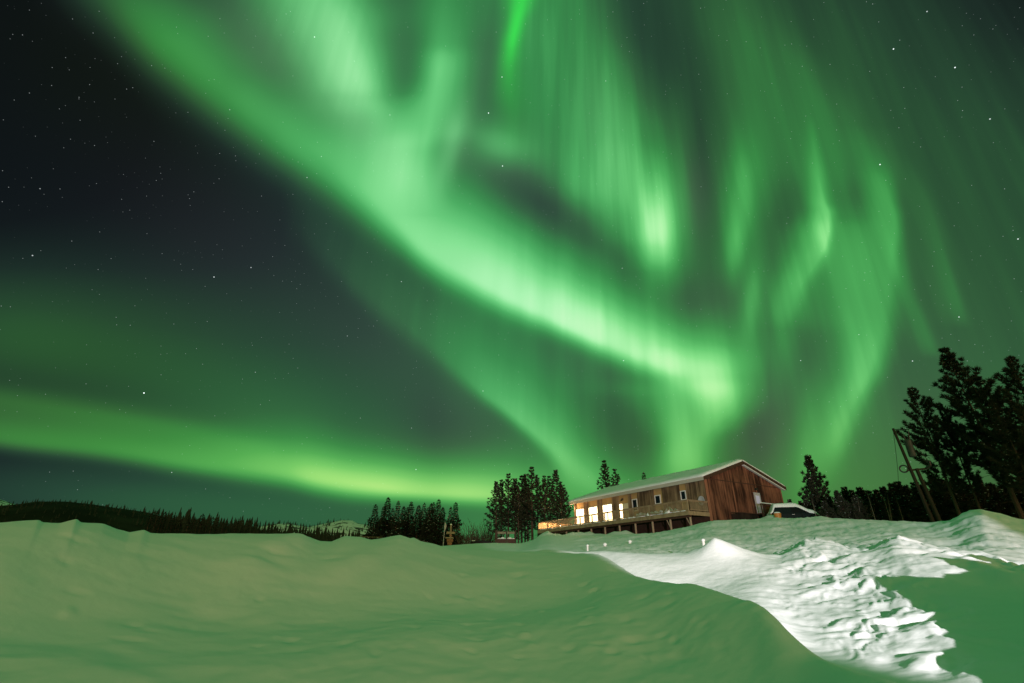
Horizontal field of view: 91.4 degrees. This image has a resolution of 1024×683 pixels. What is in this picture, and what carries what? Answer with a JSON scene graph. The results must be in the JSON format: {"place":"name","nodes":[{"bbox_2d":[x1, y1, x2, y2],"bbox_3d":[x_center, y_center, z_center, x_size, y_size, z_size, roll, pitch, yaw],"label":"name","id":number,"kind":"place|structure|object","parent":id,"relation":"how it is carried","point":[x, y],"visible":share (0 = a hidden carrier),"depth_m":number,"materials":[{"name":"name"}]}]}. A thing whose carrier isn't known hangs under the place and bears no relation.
{"place":"outdoors","nodes":[
{"label":"outdoors","id":0,"kind":"place"},
{"bbox_2d":[0,500,13,505],"bbox_3d":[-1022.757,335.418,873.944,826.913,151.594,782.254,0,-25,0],"label":"slope","id":1,"kind":"structure","parent":0,"point":[4,502],"depth_m":887.24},
{"bbox_2d":[0,501,271,533],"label":"wooded hill","id":2,"kind":"structure","parent":0,"point":[124,523],"depth_m":242.84,"materials":[{"name":"plant"}]},
{"bbox_2d":[147,510,160,532],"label":"spruce tree","id":3,"kind":"object","parent":2,"relation":"on","point":[155,517],"visible":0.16,"depth_m":185.11,"materials":[{"name":"green plant"}]},
{"bbox_2d":[152,514,164,533],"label":"spruce tree","id":4,"kind":"object","parent":2,"relation":"on","point":[159,524],"visible":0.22,"depth_m":180.34,"materials":[{"name":"green plant"}]},
{"bbox_2d":[153,512,167,533],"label":"spruce tree","id":5,"kind":"object","parent":2,"relation":"on","point":[164,521],"visible":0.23,"depth_m":184.09,"materials":[{"name":"green plant"}]},
{"bbox_2d":[167,515,175,532],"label":"spruce tree","id":6,"kind":"object","parent":2,"relation":"on","point":[171,523],"visible":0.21,"depth_m":188.70,"materials":[{"name":"green plant"}]},
{"bbox_2d":[174,519,182,533],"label":"spruce tree","id":7,"kind":"object","parent":2,"relation":"on","point":[179,527],"visible":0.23,"depth_m":182.18,"materials":[{"name":"green plant"}]},
{"bbox_2d":[1,498,371,540],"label":"hillside forest","id":8,"kind":"object","parent":2,"relation":"on","point":[327,536],"visible":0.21,"depth_m":295.45,"materials":[{"name":"plant"}]},
{"bbox_2d":[193,514,204,533],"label":"spruce tree","id":9,"kind":"object","parent":2,"relation":"on","point":[201,528],"visible":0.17,"depth_m":195.43,"materials":[{"name":"green plant"}]},
{"bbox_2d":[260,520,467,543],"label":"snowy hill","id":10,"kind":"structure","parent":0,"point":[352,525],"depth_m":627.88,"materials":[{"name":"snow"}]},
{"bbox_2d":[257,519,488,539],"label":"forest","id":11,"kind":"object","parent":10,"relation":"on","point":[329,523],"visible":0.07,"depth_m":645.42,"materials":[{"name":"plant"}]},
{"bbox_2d":[470,540,491,543],"bbox_3d":[-3.158,20.487,51.069,2.227,0.346,0.366,3,-25,-7],"label":"fallen log","id":12,"kind":"object","parent":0,"point":[476,541],"visible":0.92,"depth_m":50.95,"materials":[{"name":"brown wood"}]},
{"bbox_2d":[0,509,1023,682],"bbox_3d":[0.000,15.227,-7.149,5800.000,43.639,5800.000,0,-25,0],"label":"snow ground","id":13,"kind":"structure","parent":0,"point":[770,598],"depth_m":6.18,"materials":[{"name":"snow"}]},
{"bbox_2d":[143,513,154,532],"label":"spruce tree","id":14,"kind":"object","parent":13,"relation":"on","point":[149,523],"visible":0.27,"depth_m":171.98,"materials":[{"name":"green plant"}]},
{"bbox_2d":[160,515,171,533],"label":"spruce tree","id":15,"kind":"object","parent":13,"relation":"on","point":[168,525],"visible":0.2,"depth_m":173.90,"materials":[{"name":"green plant"}]},
{"bbox_2d":[182,518,191,533],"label":"spruce tree","id":16,"kind":"object","parent":13,"relation":"on","point":[188,527],"visible":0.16,"depth_m":179.40,"materials":[{"name":"green plant"}]},
{"bbox_2d":[205,517,214,533],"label":"spruce tree","id":17,"kind":"object","parent":13,"relation":"on","point":[211,524],"visible":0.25,"depth_m":178.87,"materials":[{"name":"green plant"}]},
{"bbox_2d":[362,504,382,539],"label":"spruce tree","id":18,"kind":"object","parent":13,"relation":"on","point":[373,527],"visible":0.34,"depth_m":108.76,"materials":[{"name":"green plant"}]},
{"bbox_2d":[378,497,392,537],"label":"spruce tree","id":19,"kind":"object","parent":13,"relation":"on","point":[387,527],"visible":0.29,"depth_m":114.57,"materials":[{"name":"green plant"}]},
{"bbox_2d":[384,508,396,535],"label":"spruce tree","id":20,"kind":"object","parent":13,"relation":"on","point":[392,511],"visible":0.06,"depth_m":117.51,"materials":[{"name":"green plant"}]},
{"bbox_2d":[387,501,402,536],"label":"spruce tree","id":21,"kind":"object","parent":13,"relation":"on","point":[397,524],"visible":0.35,"depth_m":109.58,"materials":[{"name":"green plant"}]},
{"bbox_2d":[396,506,408,533],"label":"spruce tree","id":22,"kind":"object","parent":13,"relation":"on","point":[402,512],"visible":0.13,"depth_m":120.44,"materials":[{"name":"green plant"}]},
{"bbox_2d":[401,507,411,535],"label":"spruce tree","id":23,"kind":"object","parent":13,"relation":"on","point":[406,513],"visible":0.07,"depth_m":119.13,"materials":[{"name":"green plant"}]},
{"bbox_2d":[401,502,417,537],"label":"spruce tree","id":24,"kind":"object","parent":13,"relation":"on","point":[406,522],"visible":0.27,"depth_m":114.97,"materials":[{"name":"green plant"}]},
{"bbox_2d":[407,505,422,539],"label":"spruce tree","id":25,"kind":"object","parent":13,"relation":"on","point":[415,528],"visible":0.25,"depth_m":111.92,"materials":[{"name":"green plant"}]},
{"bbox_2d":[417,503,428,534],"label":"spruce tree","id":26,"kind":"object","parent":13,"relation":"on","point":[423,517],"visible":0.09,"depth_m":122.25,"materials":[{"name":"green plant"}]},
{"bbox_2d":[418,507,433,542],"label":"spruce tree","id":27,"kind":"object","parent":13,"relation":"on","point":[426,528],"visible":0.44,"depth_m":109.42,"materials":[{"name":"green plant"}]},
{"bbox_2d":[424,502,437,544],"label":"spruce tree","id":28,"kind":"object","parent":13,"relation":"on","point":[433,509],"visible":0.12,"depth_m":113.77,"materials":[{"name":"green plant"}]},
{"bbox_2d":[427,499,446,545],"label":"spruce tree","id":29,"kind":"object","parent":13,"relation":"on","point":[437,535],"visible":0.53,"depth_m":109.83,"materials":[{"name":"green plant"}]},
{"bbox_2d":[436,507,445,534],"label":"spruce tree","id":30,"kind":"object","parent":13,"relation":"on","point":[442,514],"visible":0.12,"depth_m":116.46,"materials":[{"name":"green plant"}]},
{"bbox_2d":[445,524,454,544],"bbox_3d":[-6.464,20.368,52.424,1.100,2.428,0.278,-2,-25,4],"label":"signpost","id":31,"kind":"object","parent":13,"relation":"on","point":[449,541],"visible":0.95,"depth_m":52.25,"materials":[{"name":"wood"}]},
{"bbox_2d":[443,507,457,545],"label":"spruce tree","id":32,"kind":"object","parent":13,"relation":"on","point":[448,523],"visible":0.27,"depth_m":113.00,"materials":[{"name":"green plant"}]},
{"bbox_2d":[445,502,464,544],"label":"spruce tree","id":33,"kind":"object","parent":13,"relation":"on","point":[455,514],"visible":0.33,"depth_m":112.90,"materials":[{"name":"green plant"}]},
{"bbox_2d":[452,522,492,544],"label":"willow bush","id":34,"kind":"object","parent":13,"relation":"on","point":[468,542],"visible":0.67,"depth_m":83.33,"materials":[{"name":"plant"}]},
{"bbox_2d":[466,520,491,540],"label":"willow bush","id":35,"kind":"object","parent":13,"relation":"on","point":[477,537],"visible":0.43,"depth_m":85.53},
{"bbox_2d":[468,519,494,541],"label":"willow bush","id":36,"kind":"object","parent":13,"relation":"on","point":[479,532],"visible":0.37,"depth_m":85.64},
{"bbox_2d":[481,517,499,542],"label":"willow bush","id":37,"kind":"object","parent":13,"relation":"on","point":[493,539],"visible":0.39,"depth_m":83.23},
{"bbox_2d":[484,481,507,542],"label":"pine tree","id":38,"kind":"object","parent":13,"relation":"on","point":[494,512],"visible":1,"depth_m":75.61,"materials":[{"name":"green plant"}]},
{"bbox_2d":[494,479,511,537],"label":"pine tree","id":39,"kind":"object","parent":13,"relation":"on","point":[503,491],"visible":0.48,"depth_m":82.54,"materials":[{"name":"green plant"}]},
{"bbox_2d":[496,531,515,542],"bbox_3d":[-0.684,22.666,57.406,2.240,1.650,1.140,0,-25,-1],"label":"timber rack","id":40,"kind":"object","parent":13,"relation":"on","point":[506,540],"visible":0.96,"depth_m":56.97,"materials":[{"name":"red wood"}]},
{"bbox_2d":[500,473,518,537],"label":"pine tree","id":41,"kind":"object","parent":13,"relation":"on","point":[508,489],"visible":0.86,"depth_m":80.15,"materials":[{"name":"green plant"}]},
{"bbox_2d":[503,478,526,542],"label":"pine tree","id":42,"kind":"object","parent":13,"relation":"on","point":[516,485],"visible":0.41,"depth_m":82.18,"materials":[{"name":"green plant"}]},
{"bbox_2d":[510,486,526,542],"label":"pine tree","id":43,"kind":"object","parent":13,"relation":"on","point":[517,520],"visible":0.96,"depth_m":74.87,"materials":[{"name":"green plant"}]},
{"bbox_2d":[516,475,528,542],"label":"pine tree","id":44,"kind":"object","parent":13,"relation":"on","point":[520,478],"visible":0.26,"depth_m":85.21,"materials":[{"name":"green plant"}]},
{"bbox_2d":[519,474,533,541],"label":"pine tree","id":45,"kind":"object","parent":13,"relation":"on","point":[523,481],"visible":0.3,"depth_m":84.13,"materials":[{"name":"green plant"}]},
{"bbox_2d":[517,485,538,541],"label":"pine tree","id":46,"kind":"object","parent":13,"relation":"on","point":[527,532],"visible":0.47,"depth_m":78.48,"materials":[{"name":"green plant"}]},
{"bbox_2d":[517,466,546,539],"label":"pine tree","id":47,"kind":"object","parent":13,"relation":"on","point":[530,484],"visible":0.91,"depth_m":77.36,"materials":[{"name":"green plant"}]},
{"bbox_2d":[530,476,546,536],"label":"pine tree","id":48,"kind":"object","parent":13,"relation":"on","point":[538,486],"visible":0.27,"depth_m":84.61,"materials":[{"name":"green plant"}]},
{"bbox_2d":[534,475,556,522],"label":"pine tree","id":49,"kind":"object","parent":13,"relation":"on","point":[545,496],"visible":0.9,"depth_m":74.74,"materials":[{"name":"green plant"}]},
{"bbox_2d":[542,476,557,520],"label":"pine tree","id":50,"kind":"object","parent":13,"relation":"on","point":[549,488],"visible":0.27,"depth_m":86.13,"materials":[{"name":"green plant"}]},
{"bbox_2d":[546,470,569,522],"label":"pine tree","id":51,"kind":"object","parent":13,"relation":"on","point":[553,487],"visible":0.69,"depth_m":77.35,"materials":[{"name":"green plant"}]},
{"bbox_2d":[554,481,570,523],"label":"pine tree","id":52,"kind":"object","parent":13,"relation":"on","point":[562,499],"visible":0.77,"depth_m":74.49,"materials":[{"name":"green plant"}]},
{"bbox_2d":[558,488,572,523],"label":"pine tree","id":53,"kind":"object","parent":13,"relation":"on","point":[566,507],"visible":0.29,"depth_m":79.15,"materials":[{"name":"green plant"}]},
{"bbox_2d":[596,460,611,488],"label":"pine tree","id":54,"kind":"object","parent":13,"relation":"on","point":[604,478],"visible":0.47,"depth_m":88.36,"materials":[{"name":"green plant"}]},
{"bbox_2d":[609,469,620,486],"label":"pine tree","id":55,"kind":"object","parent":13,"relation":"on","point":[617,480],"visible":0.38,"depth_m":91.11,"materials":[{"name":"green plant"}]},
{"bbox_2d":[537,499,709,534],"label":"wooden deck","id":56,"kind":"structure","parent":13,"relation":"on","point":[669,513],"depth_m":50.64,"materials":[{"name":"wood"}]},
{"bbox_2d":[569,459,786,533],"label":"lodge","id":57,"kind":"structure","parent":13,"relation":"on","point":[725,489],"depth_m":50.59,"materials":[{"name":"wood"}]},
{"bbox_2d":[576,508,584,523],"bbox_3d":[8.431,21.610,61.581,0.062,1.900,1.600,14,-29,-27],"label":"window","id":58,"kind":"structure","parent":57,"relation":"in","point":[579,512],"depth_m":61.73,"materials":[{"name":"glass"}]},
{"bbox_2d":[588,506,597,521],"bbox_3d":[9.708,20.682,59.604,0.062,1.900,1.700,14,-29,-27],"label":"window","id":59,"kind":"structure","parent":57,"relation":"in","point":[592,510],"depth_m":59.74,"materials":[{"name":"glass"}]},
{"bbox_2d":[602,503,612,520],"bbox_3d":[11.024,19.722,57.560,0.062,1.900,1.680,14,-29,-27],"label":"window","id":60,"kind":"structure","parent":57,"relation":"in","point":[607,507],"depth_m":57.66,"materials":[{"name":"glass"}]},
{"bbox_2d":[623,503,628,518],"bbox_3d":[12.570,18.864,55.061,0.046,1.970,0.860,14,-29,-27],"label":"door","id":61,"kind":"structure","parent":57,"relation":"in","point":[625,506],"depth_m":55.16,"materials":[{"name":"brown wood"}]},
{"bbox_2d":[632,499,637,507],"bbox_3d":[13.315,17.726,54.168,0.062,1.270,0.800,14,-29,-27],"label":"window","id":62,"kind":"structure","parent":57,"relation":"in","point":[634,501],"depth_m":54.28,"materials":[{"name":"glass"}]},
{"bbox_2d":[654,495,660,503],"bbox_3d":[15.036,16.308,51.581,0.062,0.900,0.820,14,-29,-27],"label":"window","id":63,"kind":"structure","parent":57,"relation":"in","point":[657,498],"depth_m":51.59,"materials":[{"name":"glass"}]},
{"bbox_2d":[680,490,686,499],"bbox_3d":[16.760,15.055,48.913,0.062,0.900,0.690,14,-29,-27],"label":"window","id":64,"kind":"structure","parent":57,"relation":"in","point":[683,496],"depth_m":48.93,"materials":[{"name":"white paint"}]},
{"bbox_2d":[753,492,763,512],"bbox_3d":[24.590,16.172,49.823,0.960,2.150,0.066,14,-29,-27],"label":"door","id":65,"kind":"structure","parent":57,"relation":"in","point":[757,497],"depth_m":49.83,"materials":[{"name":"white glass"}]},
{"bbox_2d":[731,512,758,519],"bbox_3d":[22.028,16.920,46.969,2.450,1.670,1.140,14,-29,-27],"label":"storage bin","id":66,"kind":"object","parent":13,"relation":"on","point":[741,515],"visible":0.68,"depth_m":46.67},
{"bbox_2d":[756,502,772,516],"bbox_3d":[25.060,16.817,47.369,2.896,2.997,3.790,14,-29,-27],"label":"entry landing","id":67,"kind":"object","parent":13,"relation":"on","point":[762,514],"visible":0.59,"depth_m":47.68,"materials":[{"name":"wood"}]},
{"bbox_2d":[767,503,818,517],"bbox_3d":[25.212,15.470,44.859,4.090,1.903,1.995,-5,-26,11],"label":"parked car","id":68,"kind":"object","parent":13,"relation":"on","point":[790,510],"visible":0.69,"depth_m":44.35,"materials":[{"name":"black paint"}]},
{"bbox_2d":[802,499,816,511],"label":"pine tree","id":69,"kind":"object","parent":13,"relation":"on","point":[805,502],"visible":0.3,"depth_m":48.23,"materials":[{"name":"green plant"}]},
{"bbox_2d":[798,454,830,514],"bbox_3d":[32.400,16.451,53.400,3.713,8.787,3.410,20,-32,-36],"label":"pine tree","id":70,"kind":"object","parent":13,"relation":"on","point":[812,482],"visible":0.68,"depth_m":53.30,"materials":[{"name":"green plant"}]},
{"bbox_2d":[814,500,836,517],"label":"pine tree","id":71,"kind":"object","parent":13,"relation":"on","point":[825,511],"visible":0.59,"depth_m":41.46,"materials":[{"name":"green plant"}]},
{"bbox_2d":[820,496,835,514],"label":"pine tree","id":72,"kind":"object","parent":13,"relation":"on","point":[829,501],"visible":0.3,"depth_m":48.19,"materials":[{"name":"green plant"}]},
{"bbox_2d":[832,490,851,517],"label":"pine tree","id":73,"kind":"object","parent":13,"relation":"on","point":[836,494],"visible":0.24,"depth_m":45.33,"materials":[{"name":"green plant"}]},
{"bbox_2d":[829,495,855,518],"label":"pine tree","id":74,"kind":"object","parent":13,"relation":"on","point":[844,509],"visible":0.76,"depth_m":40.59,"materials":[{"name":"green plant"}]},
{"bbox_2d":[839,486,853,506],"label":"pine tree","id":75,"kind":"object","parent":13,"relation":"on","point":[844,492],"visible":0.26,"depth_m":48.53,"materials":[{"name":"green plant"}]},
{"bbox_2d":[848,489,853,505],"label":"pine tree","id":76,"kind":"object","parent":13,"relation":"on","point":[851,492],"visible":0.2,"depth_m":48.05,"materials":[{"name":"green plant"}]},
{"bbox_2d":[852,486,865,508],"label":"pine tree","id":77,"kind":"object","parent":13,"relation":"on","point":[860,492],"visible":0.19,"depth_m":46.10,"materials":[{"name":"green plant"}]},
{"bbox_2d":[850,494,872,519],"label":"pine tree","id":78,"kind":"object","parent":13,"relation":"on","point":[856,501],"visible":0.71,"depth_m":39.81,"materials":[{"name":"green plant"}]},
{"bbox_2d":[861,490,879,517],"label":"pine tree","id":79,"kind":"object","parent":13,"relation":"on","point":[869,492],"visible":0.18,"depth_m":44.67,"materials":[{"name":"green plant"}]},
{"bbox_2d":[863,494,885,519],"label":"pine tree","id":80,"kind":"object","parent":13,"relation":"on","point":[875,503],"visible":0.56,"depth_m":42.24,"materials":[{"name":"green plant"}]},
{"bbox_2d":[882,495,891,520],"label":"bare birch","id":81,"kind":"object","parent":13,"relation":"on","point":[890,513],"visible":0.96,"depth_m":38.39,"materials":[{"name":"brown plant"}]},
{"bbox_2d":[875,486,900,520],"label":"pine tree","id":82,"kind":"object","parent":13,"relation":"on","point":[882,490],"visible":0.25,"depth_m":43.24,"materials":[{"name":"green plant"}]},
{"bbox_2d":[877,490,909,520],"bbox_3d":[31.019,14.025,40.416,2.443,3.810,2.714,7,-26,-15],"label":"pine tree","id":83,"kind":"object","parent":13,"relation":"on","point":[890,497],"visible":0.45,"depth_m":40.53,"materials":[{"name":"green plant"}]},
{"bbox_2d":[887,482,899,500],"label":"pine tree","id":84,"kind":"object","parent":13,"relation":"on","point":[890,486],"visible":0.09,"depth_m":47.32,"materials":[{"name":"green plant"}]},
{"bbox_2d":[892,481,910,501],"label":"pine tree","id":85,"kind":"object","parent":13,"relation":"on","point":[896,485],"visible":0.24,"depth_m":43.59,"materials":[{"name":"green plant"}]},
{"bbox_2d":[891,492,920,521],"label":"pine tree","id":86,"kind":"object","parent":13,"relation":"on","point":[903,498],"visible":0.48,"depth_m":39.53,"materials":[{"name":"green plant"}]},
{"bbox_2d":[896,484,923,515],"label":"pine tree","id":87,"kind":"object","parent":13,"relation":"on","point":[907,490],"visible":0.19,"depth_m":42.28,"materials":[{"name":"green plant"}]},
{"bbox_2d":[909,482,919,495],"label":"pine tree","id":88,"kind":"object","parent":13,"relation":"on","point":[913,487],"visible":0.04,"depth_m":44.00,"materials":[{"name":"green plant"}]},
{"bbox_2d":[892,428,941,521],"bbox_3d":[23.678,7.838,29.139,1.585,5.817,0.370,-15,-29,29],"label":"utility pole","id":89,"kind":"object","parent":13,"relation":"on","point":[909,446],"visible":0.95,"depth_m":29.10,"materials":[{"name":"brown wood"}]},
{"bbox_2d":[904,489,944,521],"bbox_3d":[31.387,13.168,37.869,2.705,3.910,2.814,-15,-29,29],"label":"pine tree","id":90,"kind":"object","parent":13,"relation":"on","point":[916,497],"visible":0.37,"depth_m":38.11,"materials":[{"name":"green plant"}]},
{"bbox_2d":[896,387,969,515],"bbox_3d":[29.589,8.119,34.925,3.786,10.628,3.827,0,-26,0],"label":"pine tree","id":91,"kind":"object","parent":13,"relation":"on","point":[933,444],"visible":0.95,"depth_m":34.92,"materials":[{"name":"green plant"}]},
{"bbox_2d":[926,477,950,519],"bbox_3d":[35.625,14.023,41.466,3.246,5.786,3.607,0,-25,-1],"label":"pine tree","id":92,"kind":"object","parent":13,"relation":"on","point":[930,489],"visible":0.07,"depth_m":41.81,"materials":[{"name":"green plant"}]},
{"bbox_2d":[923,488,957,521],"bbox_3d":[31.884,12.844,36.975,2.374,4.000,2.638,-8,-26,16],"label":"pine tree","id":93,"kind":"object","parent":13,"relation":"on","point":[940,502],"visible":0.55,"depth_m":37.00,"materials":[{"name":"green plant"}]},
{"bbox_2d":[939,479,953,499],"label":"pine tree","id":94,"kind":"object","parent":13,"relation":"on","point":[946,489],"visible":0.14,"depth_m":41.78,"materials":[{"name":"green plant"}]},
{"bbox_2d":[933,402,983,508],"bbox_3d":[31.267,8.604,34.677,2.955,9.234,2.693,6,-26,-12],"label":"pine tree","id":95,"kind":"object","parent":13,"relation":"on","point":[975,478],"visible":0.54,"depth_m":34.41,"materials":[{"name":"green plant"}]},
{"bbox_2d":[945,490,975,519],"bbox_3d":[32.558,12.553,36.199,2.106,3.506,2.216,-17,-30,31],"label":"pine tree","id":96,"kind":"object","parent":13,"relation":"on","point":[962,505],"visible":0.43,"depth_m":36.21,"materials":[{"name":"green plant"}]},
{"bbox_2d":[924,346,1023,518],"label":"pine tree","id":97,"kind":"object","parent":13,"relation":"on","point":[948,361],"visible":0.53,"depth_m":34.52,"materials":[{"name":"green plant"}]},
{"bbox_2d":[971,480,992,507],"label":"pine tree","id":98,"kind":"object","parent":13,"relation":"on","point":[985,492],"visible":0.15,"depth_m":39.65,"materials":[{"name":"green plant"}]},
{"bbox_2d":[966,489,1002,512],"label":"pine tree","id":99,"kind":"object","parent":13,"relation":"on","point":[980,499],"visible":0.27,"depth_m":36.69,"materials":[{"name":"green plant"}]},
{"bbox_2d":[961,376,1023,510],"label":"pine tree","id":100,"kind":"object","parent":13,"relation":"on","point":[981,393],"visible":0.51,"depth_m":32.12,"materials":[{"name":"green plant"}]},
{"bbox_2d":[985,482,1012,508],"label":"pine tree","id":101,"kind":"object","parent":13,"relation":"on","point":[990,486],"visible":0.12,"depth_m":41.94,"materials":[{"name":"green plant"}]},
{"bbox_2d":[981,398,1023,490],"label":"pine tree","id":102,"kind":"object","parent":13,"relation":"on","point":[999,421],"visible":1,"depth_m":29.13,"materials":[{"name":"green plant"}]},
{"bbox_2d":[981,355,1023,464],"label":"pine tree","id":103,"kind":"object","parent":13,"relation":"on","point":[1014,378],"visible":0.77,"depth_m":30.24,"materials":[{"name":"green plant"}]},
{"bbox_2d":[988,490,1017,516],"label":"pine tree","id":104,"kind":"object","parent":13,"relation":"on","point":[997,495],"visible":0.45,"depth_m":36.00,"materials":[{"name":"green plant"}]},
{"bbox_2d":[995,479,1010,498],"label":"pine tree","id":105,"kind":"object","parent":13,"relation":"on","point":[1000,487],"visible":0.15,"depth_m":42.29,"materials":[{"name":"green plant"}]},
{"bbox_2d":[998,488,1023,518],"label":"pine tree","id":106,"kind":"object","parent":13,"relation":"on","point":[1019,496],"visible":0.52,"depth_m":35.00,"materials":[{"name":"green plant"}]},
{"bbox_2d":[0,0,1023,542],"label":"sky","id":107,"kind":"structure","parent":0,"point":[309,262],"materials":[{"name":"green"}]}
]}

